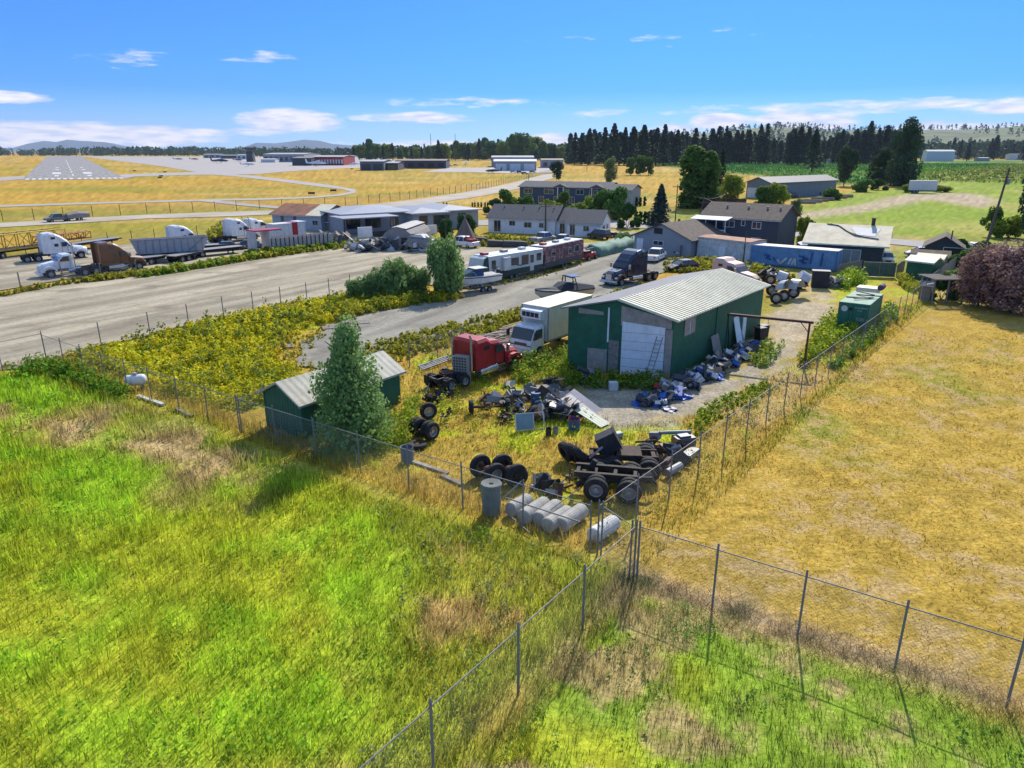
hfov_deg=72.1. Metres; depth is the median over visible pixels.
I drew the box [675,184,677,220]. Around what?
utility pole
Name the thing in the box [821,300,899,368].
weed strip
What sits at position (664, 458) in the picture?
scrap metal
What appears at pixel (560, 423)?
yard grass
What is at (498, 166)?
hangar door
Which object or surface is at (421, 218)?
window
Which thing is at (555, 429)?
bucket
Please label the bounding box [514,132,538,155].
broadleaf tree
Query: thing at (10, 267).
truck yard
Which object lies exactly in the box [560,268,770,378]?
green barn
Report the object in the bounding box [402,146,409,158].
fir tree
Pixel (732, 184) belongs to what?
broadleaf tree
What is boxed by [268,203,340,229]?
workshop
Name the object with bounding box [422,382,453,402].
scrap metal
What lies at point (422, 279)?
shrub
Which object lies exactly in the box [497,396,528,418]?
scrap metal
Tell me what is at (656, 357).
ladder
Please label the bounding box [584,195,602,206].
shrub
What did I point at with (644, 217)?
cedar shrub
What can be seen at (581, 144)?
fir tree
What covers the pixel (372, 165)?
hangar
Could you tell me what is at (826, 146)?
fir belt
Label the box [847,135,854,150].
fir tree
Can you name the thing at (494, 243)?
log pile
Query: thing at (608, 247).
tarp bank
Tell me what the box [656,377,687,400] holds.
rubbish pile
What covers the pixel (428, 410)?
tyre on rim
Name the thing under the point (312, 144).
mountain
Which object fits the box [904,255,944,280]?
garden shed
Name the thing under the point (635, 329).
garage door
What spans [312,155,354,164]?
hangar
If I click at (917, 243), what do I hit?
street
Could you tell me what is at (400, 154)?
fir tree
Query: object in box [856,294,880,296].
plank
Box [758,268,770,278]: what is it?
scrap metal
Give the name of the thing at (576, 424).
bin
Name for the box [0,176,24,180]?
taxiway
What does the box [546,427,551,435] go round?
bucket
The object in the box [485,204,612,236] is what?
white bungalow
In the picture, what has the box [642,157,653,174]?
broadleaf tree
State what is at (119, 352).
yellow flower weeds
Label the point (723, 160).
fir tree
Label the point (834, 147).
fir tree
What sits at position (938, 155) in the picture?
farm building
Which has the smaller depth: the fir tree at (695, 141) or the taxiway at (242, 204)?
the taxiway at (242, 204)
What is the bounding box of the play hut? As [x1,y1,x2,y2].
[919,280,933,300]
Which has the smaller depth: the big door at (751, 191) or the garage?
the garage
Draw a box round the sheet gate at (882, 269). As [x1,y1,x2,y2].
[863,261,896,276]
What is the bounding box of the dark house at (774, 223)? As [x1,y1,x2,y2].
[690,201,800,244]
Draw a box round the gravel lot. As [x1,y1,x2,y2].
[0,231,636,369]
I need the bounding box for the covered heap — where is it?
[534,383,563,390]
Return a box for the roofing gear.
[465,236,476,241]
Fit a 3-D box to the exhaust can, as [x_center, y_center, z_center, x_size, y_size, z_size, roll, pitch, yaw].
[7.869,4.149,34.253,0.400,0.380,1.200,17,25,41]
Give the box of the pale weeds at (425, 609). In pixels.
[356,500,627,767]
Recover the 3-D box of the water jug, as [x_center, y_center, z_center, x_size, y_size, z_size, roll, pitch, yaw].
[5.832,2.791,38.834,0.589,0.300,0.400,-10,21,-27]
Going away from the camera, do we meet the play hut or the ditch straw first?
the ditch straw
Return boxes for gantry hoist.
[724,313,813,368]
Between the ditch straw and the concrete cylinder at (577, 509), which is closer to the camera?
the ditch straw
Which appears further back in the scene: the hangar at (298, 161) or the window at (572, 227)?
the hangar at (298, 161)
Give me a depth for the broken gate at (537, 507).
29.29 m
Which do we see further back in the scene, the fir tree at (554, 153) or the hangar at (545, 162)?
the fir tree at (554, 153)
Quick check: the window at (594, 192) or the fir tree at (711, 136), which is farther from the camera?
the fir tree at (711, 136)
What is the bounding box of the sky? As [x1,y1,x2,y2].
[0,0,1023,151]
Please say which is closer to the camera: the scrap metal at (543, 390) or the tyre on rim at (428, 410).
the tyre on rim at (428, 410)
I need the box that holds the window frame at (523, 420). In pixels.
[514,411,544,430]
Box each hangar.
[292,157,315,165]
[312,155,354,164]
[360,160,391,170]
[386,161,403,169]
[394,159,449,168]
[491,156,533,166]
[493,159,536,170]
[540,158,563,167]
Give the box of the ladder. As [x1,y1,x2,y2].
[645,336,662,378]
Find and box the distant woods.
[0,142,629,159]
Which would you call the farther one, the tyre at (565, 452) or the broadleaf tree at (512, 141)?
the broadleaf tree at (512, 141)
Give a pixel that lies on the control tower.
(250, 154)
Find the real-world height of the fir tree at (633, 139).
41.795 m
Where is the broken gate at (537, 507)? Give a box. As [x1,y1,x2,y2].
[504,481,579,533]
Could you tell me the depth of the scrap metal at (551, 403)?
41.58 m
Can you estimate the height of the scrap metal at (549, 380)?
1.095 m
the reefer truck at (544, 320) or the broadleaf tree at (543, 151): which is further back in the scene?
the broadleaf tree at (543, 151)
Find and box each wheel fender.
[775,280,792,289]
[776,270,788,280]
[787,279,804,289]
[797,270,811,282]
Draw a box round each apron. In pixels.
[82,156,393,177]
[425,168,555,172]
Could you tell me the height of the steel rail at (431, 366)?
0.120 m
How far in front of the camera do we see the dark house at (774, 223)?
111.00 m
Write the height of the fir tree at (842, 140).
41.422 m
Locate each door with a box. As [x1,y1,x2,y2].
[361,164,370,170]
[373,164,382,170]
[386,165,395,169]
[496,164,505,170]
[510,164,520,170]
[524,164,534,170]
[620,322,664,377]
[706,220,722,229]
[718,246,725,256]
[742,317,746,339]
[747,188,756,197]
[837,303,853,326]
[851,305,867,331]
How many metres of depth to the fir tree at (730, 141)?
858.43 m
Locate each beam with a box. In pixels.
[136,394,165,405]
[175,407,193,416]
[411,460,449,473]
[440,474,463,486]
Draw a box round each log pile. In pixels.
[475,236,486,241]
[487,239,502,246]
[502,240,527,247]
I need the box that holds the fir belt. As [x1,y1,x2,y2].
[564,128,925,163]
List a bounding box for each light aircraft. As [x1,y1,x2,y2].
[210,157,227,162]
[305,159,325,164]
[486,167,502,171]
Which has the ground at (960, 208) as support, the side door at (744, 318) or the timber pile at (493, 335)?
the timber pile at (493, 335)
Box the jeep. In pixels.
[583,246,597,260]
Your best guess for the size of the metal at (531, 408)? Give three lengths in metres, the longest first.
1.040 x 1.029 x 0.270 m
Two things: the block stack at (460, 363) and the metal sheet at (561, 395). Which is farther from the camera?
the block stack at (460, 363)
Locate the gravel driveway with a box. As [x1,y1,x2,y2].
[295,253,672,368]
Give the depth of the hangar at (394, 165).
579.00 m
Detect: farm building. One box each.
[746,174,837,197]
[921,150,954,160]
[974,157,989,160]
[1005,154,1022,159]
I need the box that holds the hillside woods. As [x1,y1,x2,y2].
[563,121,1023,144]
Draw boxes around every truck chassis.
[574,459,656,504]
[589,425,660,482]
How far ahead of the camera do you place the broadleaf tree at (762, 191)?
186.34 m
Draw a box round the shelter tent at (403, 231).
[383,220,431,248]
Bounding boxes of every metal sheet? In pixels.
[556,390,571,408]
[561,394,598,417]
[565,389,603,411]
[574,406,609,427]
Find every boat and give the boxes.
[406,234,434,250]
[456,266,502,291]
[531,274,594,300]
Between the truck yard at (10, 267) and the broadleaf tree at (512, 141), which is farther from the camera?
the broadleaf tree at (512, 141)
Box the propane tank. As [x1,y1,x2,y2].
[124,371,146,388]
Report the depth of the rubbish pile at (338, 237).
116.59 m
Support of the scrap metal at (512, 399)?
on the ground at (960, 208)
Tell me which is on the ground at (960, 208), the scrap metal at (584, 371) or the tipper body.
the scrap metal at (584, 371)
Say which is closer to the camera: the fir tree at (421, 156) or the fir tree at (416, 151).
the fir tree at (421, 156)
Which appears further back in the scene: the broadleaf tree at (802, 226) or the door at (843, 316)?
the broadleaf tree at (802, 226)
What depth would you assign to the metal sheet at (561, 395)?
43.33 m
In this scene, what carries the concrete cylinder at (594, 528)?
on the ground at (960, 208)
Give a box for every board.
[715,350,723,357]
[734,317,741,342]
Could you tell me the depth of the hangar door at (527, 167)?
559.67 m
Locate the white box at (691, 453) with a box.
[684,447,698,459]
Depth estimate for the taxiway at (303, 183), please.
232.81 m
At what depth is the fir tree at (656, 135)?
779.42 m
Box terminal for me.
[263,153,320,161]
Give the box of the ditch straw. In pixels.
[474,554,1023,766]
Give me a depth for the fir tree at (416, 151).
1272.64 m
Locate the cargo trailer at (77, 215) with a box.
[64,211,89,219]
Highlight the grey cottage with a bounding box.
[630,219,730,257]
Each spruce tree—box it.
[307,314,396,457]
[642,183,671,225]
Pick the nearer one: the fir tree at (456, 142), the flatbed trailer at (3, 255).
the flatbed trailer at (3, 255)
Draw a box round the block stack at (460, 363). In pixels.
[452,354,470,383]
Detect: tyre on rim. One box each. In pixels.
[408,439,426,450]
[420,402,436,419]
[522,469,527,482]
[765,274,775,284]
[766,284,777,295]
[770,292,782,303]
[779,290,789,300]
[788,288,799,297]
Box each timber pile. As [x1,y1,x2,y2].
[477,331,511,343]
[491,329,512,337]
[497,338,508,343]
[499,321,520,329]
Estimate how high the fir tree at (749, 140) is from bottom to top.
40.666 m
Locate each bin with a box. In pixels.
[568,417,579,430]
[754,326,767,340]
[757,323,770,337]
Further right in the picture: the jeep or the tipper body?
the jeep
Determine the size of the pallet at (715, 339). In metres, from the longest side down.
2.000 x 1.280 x 0.120 m
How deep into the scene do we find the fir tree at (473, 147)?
1251.21 m
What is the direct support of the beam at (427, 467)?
on the ground at (960, 208)
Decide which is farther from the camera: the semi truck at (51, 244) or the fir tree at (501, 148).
the fir tree at (501, 148)
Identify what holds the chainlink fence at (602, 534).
on the ground at (960, 208)
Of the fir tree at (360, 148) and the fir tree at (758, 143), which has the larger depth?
the fir tree at (360, 148)
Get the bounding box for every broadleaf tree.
[549,160,563,178]
[603,186,628,219]
[604,156,617,181]
[625,157,634,174]
[634,155,646,174]
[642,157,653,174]
[677,145,713,208]
[699,150,722,207]
[719,173,745,201]
[753,185,775,203]
[764,182,791,203]
[791,198,802,214]
[796,215,811,244]
[835,145,860,185]
[865,147,893,183]
[884,116,925,186]
[979,206,1003,236]
[1017,178,1023,233]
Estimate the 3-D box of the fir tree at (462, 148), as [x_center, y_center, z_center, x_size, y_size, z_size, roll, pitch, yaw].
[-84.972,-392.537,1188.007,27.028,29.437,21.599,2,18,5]
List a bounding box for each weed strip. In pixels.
[0,239,410,295]
[6,352,133,400]
[135,240,351,277]
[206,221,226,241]
[331,288,464,322]
[359,306,520,363]
[360,386,424,455]
[447,233,531,245]
[508,343,569,384]
[562,365,680,390]
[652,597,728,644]
[663,255,795,280]
[687,380,771,435]
[745,337,785,367]
[797,307,862,365]
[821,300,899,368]
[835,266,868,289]
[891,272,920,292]
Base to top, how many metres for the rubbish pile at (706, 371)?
1.341 m
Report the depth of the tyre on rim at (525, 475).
33.01 m
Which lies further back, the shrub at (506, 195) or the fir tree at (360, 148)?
the fir tree at (360, 148)
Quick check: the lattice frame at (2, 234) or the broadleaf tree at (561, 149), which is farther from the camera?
the broadleaf tree at (561, 149)
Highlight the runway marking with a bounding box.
[25,163,123,179]
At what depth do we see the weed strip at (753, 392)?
43.30 m
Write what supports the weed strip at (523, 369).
on the ground at (960, 208)
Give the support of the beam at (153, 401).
on the ground at (960, 208)
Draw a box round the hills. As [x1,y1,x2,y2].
[684,126,1023,145]
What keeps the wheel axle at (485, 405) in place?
on the ground at (960, 208)
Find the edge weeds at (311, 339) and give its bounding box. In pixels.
[278,257,644,369]
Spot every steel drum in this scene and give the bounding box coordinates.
[400,444,413,463]
[531,391,540,405]
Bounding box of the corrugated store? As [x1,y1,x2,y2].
[696,234,767,261]
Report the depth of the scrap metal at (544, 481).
32.59 m
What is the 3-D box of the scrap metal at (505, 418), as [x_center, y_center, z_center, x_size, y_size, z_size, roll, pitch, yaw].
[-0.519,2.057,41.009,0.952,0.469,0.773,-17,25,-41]
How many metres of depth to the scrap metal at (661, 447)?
35.75 m
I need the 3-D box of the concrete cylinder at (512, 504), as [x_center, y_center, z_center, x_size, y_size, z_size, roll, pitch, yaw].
[0.336,5.280,30.709,0.694,0.687,1.200,16,24,39]
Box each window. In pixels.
[312,220,317,225]
[346,219,359,228]
[365,218,380,227]
[390,217,398,226]
[419,216,427,224]
[433,215,448,225]
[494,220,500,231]
[509,221,514,225]
[524,188,531,193]
[524,222,531,227]
[538,196,543,202]
[544,189,552,193]
[559,223,564,233]
[569,197,574,203]
[569,224,574,234]
[576,190,583,194]
[583,226,588,230]
[589,190,597,194]
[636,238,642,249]
[653,240,663,245]
[654,228,662,233]
[724,220,734,226]
[751,222,761,228]
[841,249,860,263]
[943,247,966,261]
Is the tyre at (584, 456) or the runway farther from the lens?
the runway
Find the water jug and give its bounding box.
[616,431,623,437]
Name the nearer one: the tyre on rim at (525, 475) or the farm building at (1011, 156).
the tyre on rim at (525, 475)
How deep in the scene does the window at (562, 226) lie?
132.53 m
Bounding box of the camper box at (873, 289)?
[856,283,885,292]
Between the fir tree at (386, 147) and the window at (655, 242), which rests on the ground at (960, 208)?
the fir tree at (386, 147)
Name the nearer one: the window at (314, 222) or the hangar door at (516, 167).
the window at (314, 222)
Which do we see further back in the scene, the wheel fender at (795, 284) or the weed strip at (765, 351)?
the wheel fender at (795, 284)
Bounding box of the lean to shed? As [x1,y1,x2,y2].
[917,252,948,266]
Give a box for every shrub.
[344,276,370,298]
[360,267,389,298]
[376,256,417,296]
[407,265,431,295]
[425,232,465,294]
[482,198,502,212]
[498,189,514,203]
[513,193,535,204]
[537,198,562,204]
[554,191,569,206]
[569,202,589,208]
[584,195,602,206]
[588,189,611,209]
[614,231,633,239]
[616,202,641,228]
[643,212,646,223]
[646,211,650,223]
[822,187,842,199]
[851,179,874,191]
[870,178,888,189]
[902,183,910,192]
[930,272,960,300]
[935,185,952,191]
[944,267,977,294]
[948,247,982,267]
[958,239,970,247]
[972,240,996,247]
[988,214,1023,237]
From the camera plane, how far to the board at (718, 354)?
51.94 m
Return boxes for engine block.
[671,433,695,450]
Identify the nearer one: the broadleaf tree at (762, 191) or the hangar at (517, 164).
the broadleaf tree at (762, 191)
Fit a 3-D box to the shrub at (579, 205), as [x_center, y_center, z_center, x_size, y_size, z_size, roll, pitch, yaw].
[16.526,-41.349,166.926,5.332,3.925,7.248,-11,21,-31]
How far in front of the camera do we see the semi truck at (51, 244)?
100.72 m
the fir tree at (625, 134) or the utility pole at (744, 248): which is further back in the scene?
the fir tree at (625, 134)
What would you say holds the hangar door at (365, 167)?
in the hangar at (372, 165)
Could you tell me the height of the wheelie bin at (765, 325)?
1.080 m
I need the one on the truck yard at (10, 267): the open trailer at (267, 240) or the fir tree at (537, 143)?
the open trailer at (267, 240)
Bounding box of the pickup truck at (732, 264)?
[712,256,761,281]
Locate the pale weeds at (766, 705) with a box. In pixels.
[500,606,1023,767]
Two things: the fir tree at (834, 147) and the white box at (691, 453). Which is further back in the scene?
the fir tree at (834, 147)
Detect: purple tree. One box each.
[949,241,1010,307]
[976,239,1023,315]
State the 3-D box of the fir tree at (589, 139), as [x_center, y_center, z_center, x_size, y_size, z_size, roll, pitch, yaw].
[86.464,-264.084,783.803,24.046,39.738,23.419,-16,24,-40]
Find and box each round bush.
[437,218,453,238]
[457,214,476,233]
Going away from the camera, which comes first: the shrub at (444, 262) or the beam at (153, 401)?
the beam at (153, 401)
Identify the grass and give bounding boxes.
[0,367,627,767]
[39,354,594,558]
[288,300,920,547]
[391,560,655,767]
[458,596,1023,767]
[629,300,926,564]
[641,331,1023,687]
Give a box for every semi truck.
[19,232,90,262]
[34,244,112,277]
[75,241,148,275]
[165,225,208,243]
[211,218,260,242]
[241,216,266,233]
[424,331,523,390]
[600,248,658,285]
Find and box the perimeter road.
[0,174,555,226]
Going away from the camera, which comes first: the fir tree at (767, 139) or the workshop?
the workshop
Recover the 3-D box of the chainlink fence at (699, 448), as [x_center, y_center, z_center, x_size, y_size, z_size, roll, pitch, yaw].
[23.153,-1.981,50.226,0.134,2.634,62.803,14,23,37]
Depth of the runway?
597.75 m
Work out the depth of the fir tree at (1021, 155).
1083.60 m
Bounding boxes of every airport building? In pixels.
[203,154,224,157]
[220,155,236,158]
[236,154,245,158]
[261,159,279,161]
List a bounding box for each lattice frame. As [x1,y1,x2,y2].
[0,227,66,251]
[32,230,91,243]
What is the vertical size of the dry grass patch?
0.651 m
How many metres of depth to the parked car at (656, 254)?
99.93 m
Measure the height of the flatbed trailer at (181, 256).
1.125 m
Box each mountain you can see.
[2,140,142,151]
[236,140,352,150]
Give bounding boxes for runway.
[22,156,125,179]
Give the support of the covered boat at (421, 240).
on the ground at (960, 208)
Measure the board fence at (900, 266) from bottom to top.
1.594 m
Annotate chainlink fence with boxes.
[0,171,550,221]
[0,260,136,290]
[0,331,43,369]
[1,225,216,256]
[40,274,349,356]
[40,332,591,552]
[236,384,265,432]
[360,519,637,767]
[408,326,463,367]
[596,279,927,554]
[600,500,633,577]
[636,520,1023,710]
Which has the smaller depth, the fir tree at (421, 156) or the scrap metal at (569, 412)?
the scrap metal at (569, 412)
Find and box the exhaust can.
[664,462,683,476]
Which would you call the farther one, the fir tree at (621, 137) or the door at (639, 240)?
the fir tree at (621, 137)
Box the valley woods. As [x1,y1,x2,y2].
[560,139,1023,158]
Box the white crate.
[608,381,617,390]
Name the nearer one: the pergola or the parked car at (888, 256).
the pergola
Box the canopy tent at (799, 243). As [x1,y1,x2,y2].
[797,241,807,245]
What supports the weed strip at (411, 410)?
on the ground at (960, 208)
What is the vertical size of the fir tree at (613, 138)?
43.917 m
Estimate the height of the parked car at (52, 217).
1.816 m
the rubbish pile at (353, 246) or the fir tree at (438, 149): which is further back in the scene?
the fir tree at (438, 149)
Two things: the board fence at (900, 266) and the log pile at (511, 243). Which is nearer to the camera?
the board fence at (900, 266)
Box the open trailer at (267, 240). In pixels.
[246,227,332,250]
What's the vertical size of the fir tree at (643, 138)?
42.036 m
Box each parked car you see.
[43,213,73,221]
[219,241,245,249]
[239,239,261,248]
[449,235,480,247]
[529,231,555,242]
[556,234,570,239]
[586,228,610,239]
[648,247,666,262]
[664,258,699,271]
[788,192,799,197]
[882,251,895,262]
[904,247,924,255]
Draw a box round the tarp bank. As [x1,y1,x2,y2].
[586,236,633,256]
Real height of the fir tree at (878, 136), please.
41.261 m
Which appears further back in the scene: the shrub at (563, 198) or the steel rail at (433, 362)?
the shrub at (563, 198)
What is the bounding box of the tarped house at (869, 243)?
[802,218,893,267]
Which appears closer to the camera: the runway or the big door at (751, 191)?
the big door at (751, 191)
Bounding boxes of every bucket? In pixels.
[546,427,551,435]
[553,426,558,433]
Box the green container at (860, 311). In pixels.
[836,291,883,332]
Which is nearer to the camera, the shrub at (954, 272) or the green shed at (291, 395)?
the green shed at (291, 395)
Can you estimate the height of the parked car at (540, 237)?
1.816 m
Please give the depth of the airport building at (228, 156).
1446.96 m
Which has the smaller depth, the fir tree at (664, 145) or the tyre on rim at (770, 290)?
the tyre on rim at (770, 290)
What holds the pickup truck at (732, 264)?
on the ground at (960, 208)
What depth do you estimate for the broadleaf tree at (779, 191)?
185.61 m
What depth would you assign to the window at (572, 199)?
205.04 m
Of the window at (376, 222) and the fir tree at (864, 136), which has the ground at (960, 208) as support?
the fir tree at (864, 136)
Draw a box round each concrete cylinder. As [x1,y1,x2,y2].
[505,493,533,516]
[518,496,549,523]
[532,499,562,526]
[541,505,571,532]
[557,503,588,532]
[587,515,620,543]
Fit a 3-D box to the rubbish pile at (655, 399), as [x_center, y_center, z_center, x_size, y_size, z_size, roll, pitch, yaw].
[8.874,1.006,44.049,2.486,1.227,1.843,-1,18,-2]
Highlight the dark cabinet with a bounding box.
[811,269,830,288]
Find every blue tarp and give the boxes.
[631,401,640,407]
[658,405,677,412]
[679,393,693,400]
[713,373,724,380]
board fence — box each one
[703,198,746,209]
[837,260,862,275]
[895,260,904,276]
[931,257,956,280]
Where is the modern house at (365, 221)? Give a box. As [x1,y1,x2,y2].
[321,203,482,237]
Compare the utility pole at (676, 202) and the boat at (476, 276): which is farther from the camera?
the utility pole at (676, 202)
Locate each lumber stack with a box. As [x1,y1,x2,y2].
[791,201,815,202]
[800,199,821,201]
[811,197,834,199]
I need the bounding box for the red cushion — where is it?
[653,382,660,387]
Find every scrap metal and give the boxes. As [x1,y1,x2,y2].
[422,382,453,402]
[440,407,452,417]
[477,389,508,404]
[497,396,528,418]
[497,414,511,424]
[498,396,516,405]
[502,380,514,387]
[504,381,536,400]
[530,385,558,400]
[530,472,572,499]
[532,403,549,421]
[535,376,571,390]
[535,393,566,418]
[547,384,564,395]
[553,397,586,421]
[565,465,586,486]
[577,365,596,385]
[635,431,691,466]
[642,445,670,470]
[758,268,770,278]
[766,267,777,272]
[769,270,788,281]
[797,278,808,288]
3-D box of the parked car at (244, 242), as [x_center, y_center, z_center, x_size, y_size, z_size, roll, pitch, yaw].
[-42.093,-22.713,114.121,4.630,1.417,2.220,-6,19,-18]
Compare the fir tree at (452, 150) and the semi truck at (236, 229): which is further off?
the fir tree at (452, 150)
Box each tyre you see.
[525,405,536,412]
[558,441,573,461]
[567,442,579,462]
[572,445,586,462]
[580,451,591,462]
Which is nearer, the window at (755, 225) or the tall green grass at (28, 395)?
the tall green grass at (28, 395)
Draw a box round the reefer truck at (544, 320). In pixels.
[506,291,592,355]
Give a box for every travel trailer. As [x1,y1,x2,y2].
[468,247,542,278]
[529,237,583,267]
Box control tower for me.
[243,146,255,161]
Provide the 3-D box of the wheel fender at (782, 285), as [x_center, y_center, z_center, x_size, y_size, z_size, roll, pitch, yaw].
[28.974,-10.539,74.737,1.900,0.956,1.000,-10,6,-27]
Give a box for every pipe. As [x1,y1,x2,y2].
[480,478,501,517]
[660,430,691,434]
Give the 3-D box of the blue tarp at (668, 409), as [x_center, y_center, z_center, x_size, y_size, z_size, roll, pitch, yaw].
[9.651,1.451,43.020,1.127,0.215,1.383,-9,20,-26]
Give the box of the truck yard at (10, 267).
[0,230,381,289]
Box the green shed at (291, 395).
[256,351,405,438]
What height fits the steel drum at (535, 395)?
0.960 m
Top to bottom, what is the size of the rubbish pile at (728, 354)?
1.607 m
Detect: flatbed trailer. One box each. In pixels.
[0,245,39,258]
[69,237,121,244]
[142,254,166,265]
[162,251,203,261]
[188,245,243,257]
[204,242,238,247]
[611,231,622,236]
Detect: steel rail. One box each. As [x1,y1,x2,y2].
[418,354,449,366]
[419,357,448,367]
[421,357,450,368]
[421,358,451,370]
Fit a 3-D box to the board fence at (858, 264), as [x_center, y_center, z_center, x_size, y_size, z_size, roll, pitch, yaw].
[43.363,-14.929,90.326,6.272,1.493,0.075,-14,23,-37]
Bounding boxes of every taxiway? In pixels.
[0,174,355,206]
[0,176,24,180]
[194,200,278,207]
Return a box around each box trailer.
[266,220,305,236]
[908,180,937,192]
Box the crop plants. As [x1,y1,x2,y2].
[654,163,1023,183]
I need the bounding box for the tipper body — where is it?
[129,235,207,255]
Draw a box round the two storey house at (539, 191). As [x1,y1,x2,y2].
[518,181,642,204]
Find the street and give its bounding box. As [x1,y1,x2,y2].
[478,220,1017,252]
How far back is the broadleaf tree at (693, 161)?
190.05 m
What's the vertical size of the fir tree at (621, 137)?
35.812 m
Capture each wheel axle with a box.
[408,416,439,440]
[469,398,510,414]
[469,454,505,481]
[491,454,525,486]
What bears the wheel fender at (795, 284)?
on the tyre on rim at (794, 293)
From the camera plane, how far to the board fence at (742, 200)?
188.13 m
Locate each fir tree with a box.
[352,144,365,159]
[364,139,372,159]
[370,143,382,159]
[379,146,386,159]
[381,143,390,158]
[387,143,396,159]
[396,148,403,158]
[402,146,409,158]
[408,146,424,158]
[409,147,414,158]
[418,146,425,158]
[424,146,431,158]
[430,145,436,158]
[433,140,443,158]
[434,143,451,158]
[450,144,454,159]
[452,140,461,158]
[454,142,467,158]
[464,143,473,160]
[469,141,478,158]
[474,138,484,159]
[480,137,489,159]
[481,140,496,157]
[494,139,508,155]
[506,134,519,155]
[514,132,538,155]
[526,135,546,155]
[532,138,538,158]
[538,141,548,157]
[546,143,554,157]
[551,144,556,157]
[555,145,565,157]
[566,132,582,163]
[574,133,586,164]
[579,128,598,164]
[590,133,601,163]
[595,127,611,164]
[602,123,625,162]
[614,132,627,164]
[616,127,630,164]
[625,126,641,162]
[632,124,655,164]
[646,130,655,159]
[649,128,667,162]
[653,124,671,165]
[664,132,675,164]
[669,129,684,163]
[677,132,685,163]
[689,128,700,145]
[699,132,706,149]
[704,128,720,155]
[713,126,728,162]
[718,148,725,185]
[720,126,730,160]
[721,131,737,162]
[728,130,743,162]
[736,130,746,163]
[741,129,755,162]
[749,125,767,163]
[756,123,772,163]
[767,138,778,161]
[780,134,795,164]
[784,126,811,163]
[784,129,800,163]
[797,127,814,163]
[797,129,825,171]
[827,135,838,162]
[830,129,846,160]
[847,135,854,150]
[853,128,861,161]
[858,130,870,163]
[860,121,877,163]
[869,125,895,158]
[870,128,882,162]
[890,130,896,160]
[954,139,963,158]
[962,142,971,160]
[984,138,995,158]
[986,135,1003,159]
[1017,143,1023,160]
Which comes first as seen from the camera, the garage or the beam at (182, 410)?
the beam at (182, 410)
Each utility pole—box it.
[540,203,551,231]
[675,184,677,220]
[699,196,708,213]
[743,232,746,262]
[987,168,1015,240]
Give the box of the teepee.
[455,214,475,238]
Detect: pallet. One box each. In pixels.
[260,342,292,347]
[322,324,351,328]
[342,319,369,324]
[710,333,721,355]
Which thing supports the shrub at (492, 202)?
on the ground at (960, 208)
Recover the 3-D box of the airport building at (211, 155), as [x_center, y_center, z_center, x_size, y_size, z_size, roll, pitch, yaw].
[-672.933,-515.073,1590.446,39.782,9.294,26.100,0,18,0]
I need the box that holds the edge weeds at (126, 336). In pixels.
[0,251,591,370]
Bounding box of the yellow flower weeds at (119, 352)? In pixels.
[64,289,458,408]
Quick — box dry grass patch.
[363,496,628,767]
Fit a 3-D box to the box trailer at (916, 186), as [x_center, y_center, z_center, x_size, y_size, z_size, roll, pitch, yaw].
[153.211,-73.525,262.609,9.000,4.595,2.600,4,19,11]
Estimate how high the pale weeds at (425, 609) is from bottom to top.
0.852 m
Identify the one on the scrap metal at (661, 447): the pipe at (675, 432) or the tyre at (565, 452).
the pipe at (675, 432)
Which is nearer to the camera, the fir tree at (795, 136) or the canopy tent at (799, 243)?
the canopy tent at (799, 243)
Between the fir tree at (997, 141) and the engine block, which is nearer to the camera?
the engine block
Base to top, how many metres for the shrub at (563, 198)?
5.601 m
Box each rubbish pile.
[331,230,356,244]
[344,242,361,250]
[356,239,377,251]
[361,236,394,250]
[379,235,399,249]
[391,240,408,250]
[407,238,425,251]
[635,390,673,407]
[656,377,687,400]
[672,369,704,391]
[684,362,721,381]
[705,355,731,374]
[721,347,741,367]
[731,341,759,360]
[739,338,761,348]
[828,276,843,287]
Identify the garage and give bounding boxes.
[922,232,966,261]
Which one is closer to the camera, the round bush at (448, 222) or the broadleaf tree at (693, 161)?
the round bush at (448, 222)
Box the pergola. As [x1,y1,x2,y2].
[918,274,968,302]
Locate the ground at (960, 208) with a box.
[0,152,1023,767]
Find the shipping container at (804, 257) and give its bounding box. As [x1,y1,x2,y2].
[750,243,842,270]
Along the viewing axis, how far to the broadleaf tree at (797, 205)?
157.96 m

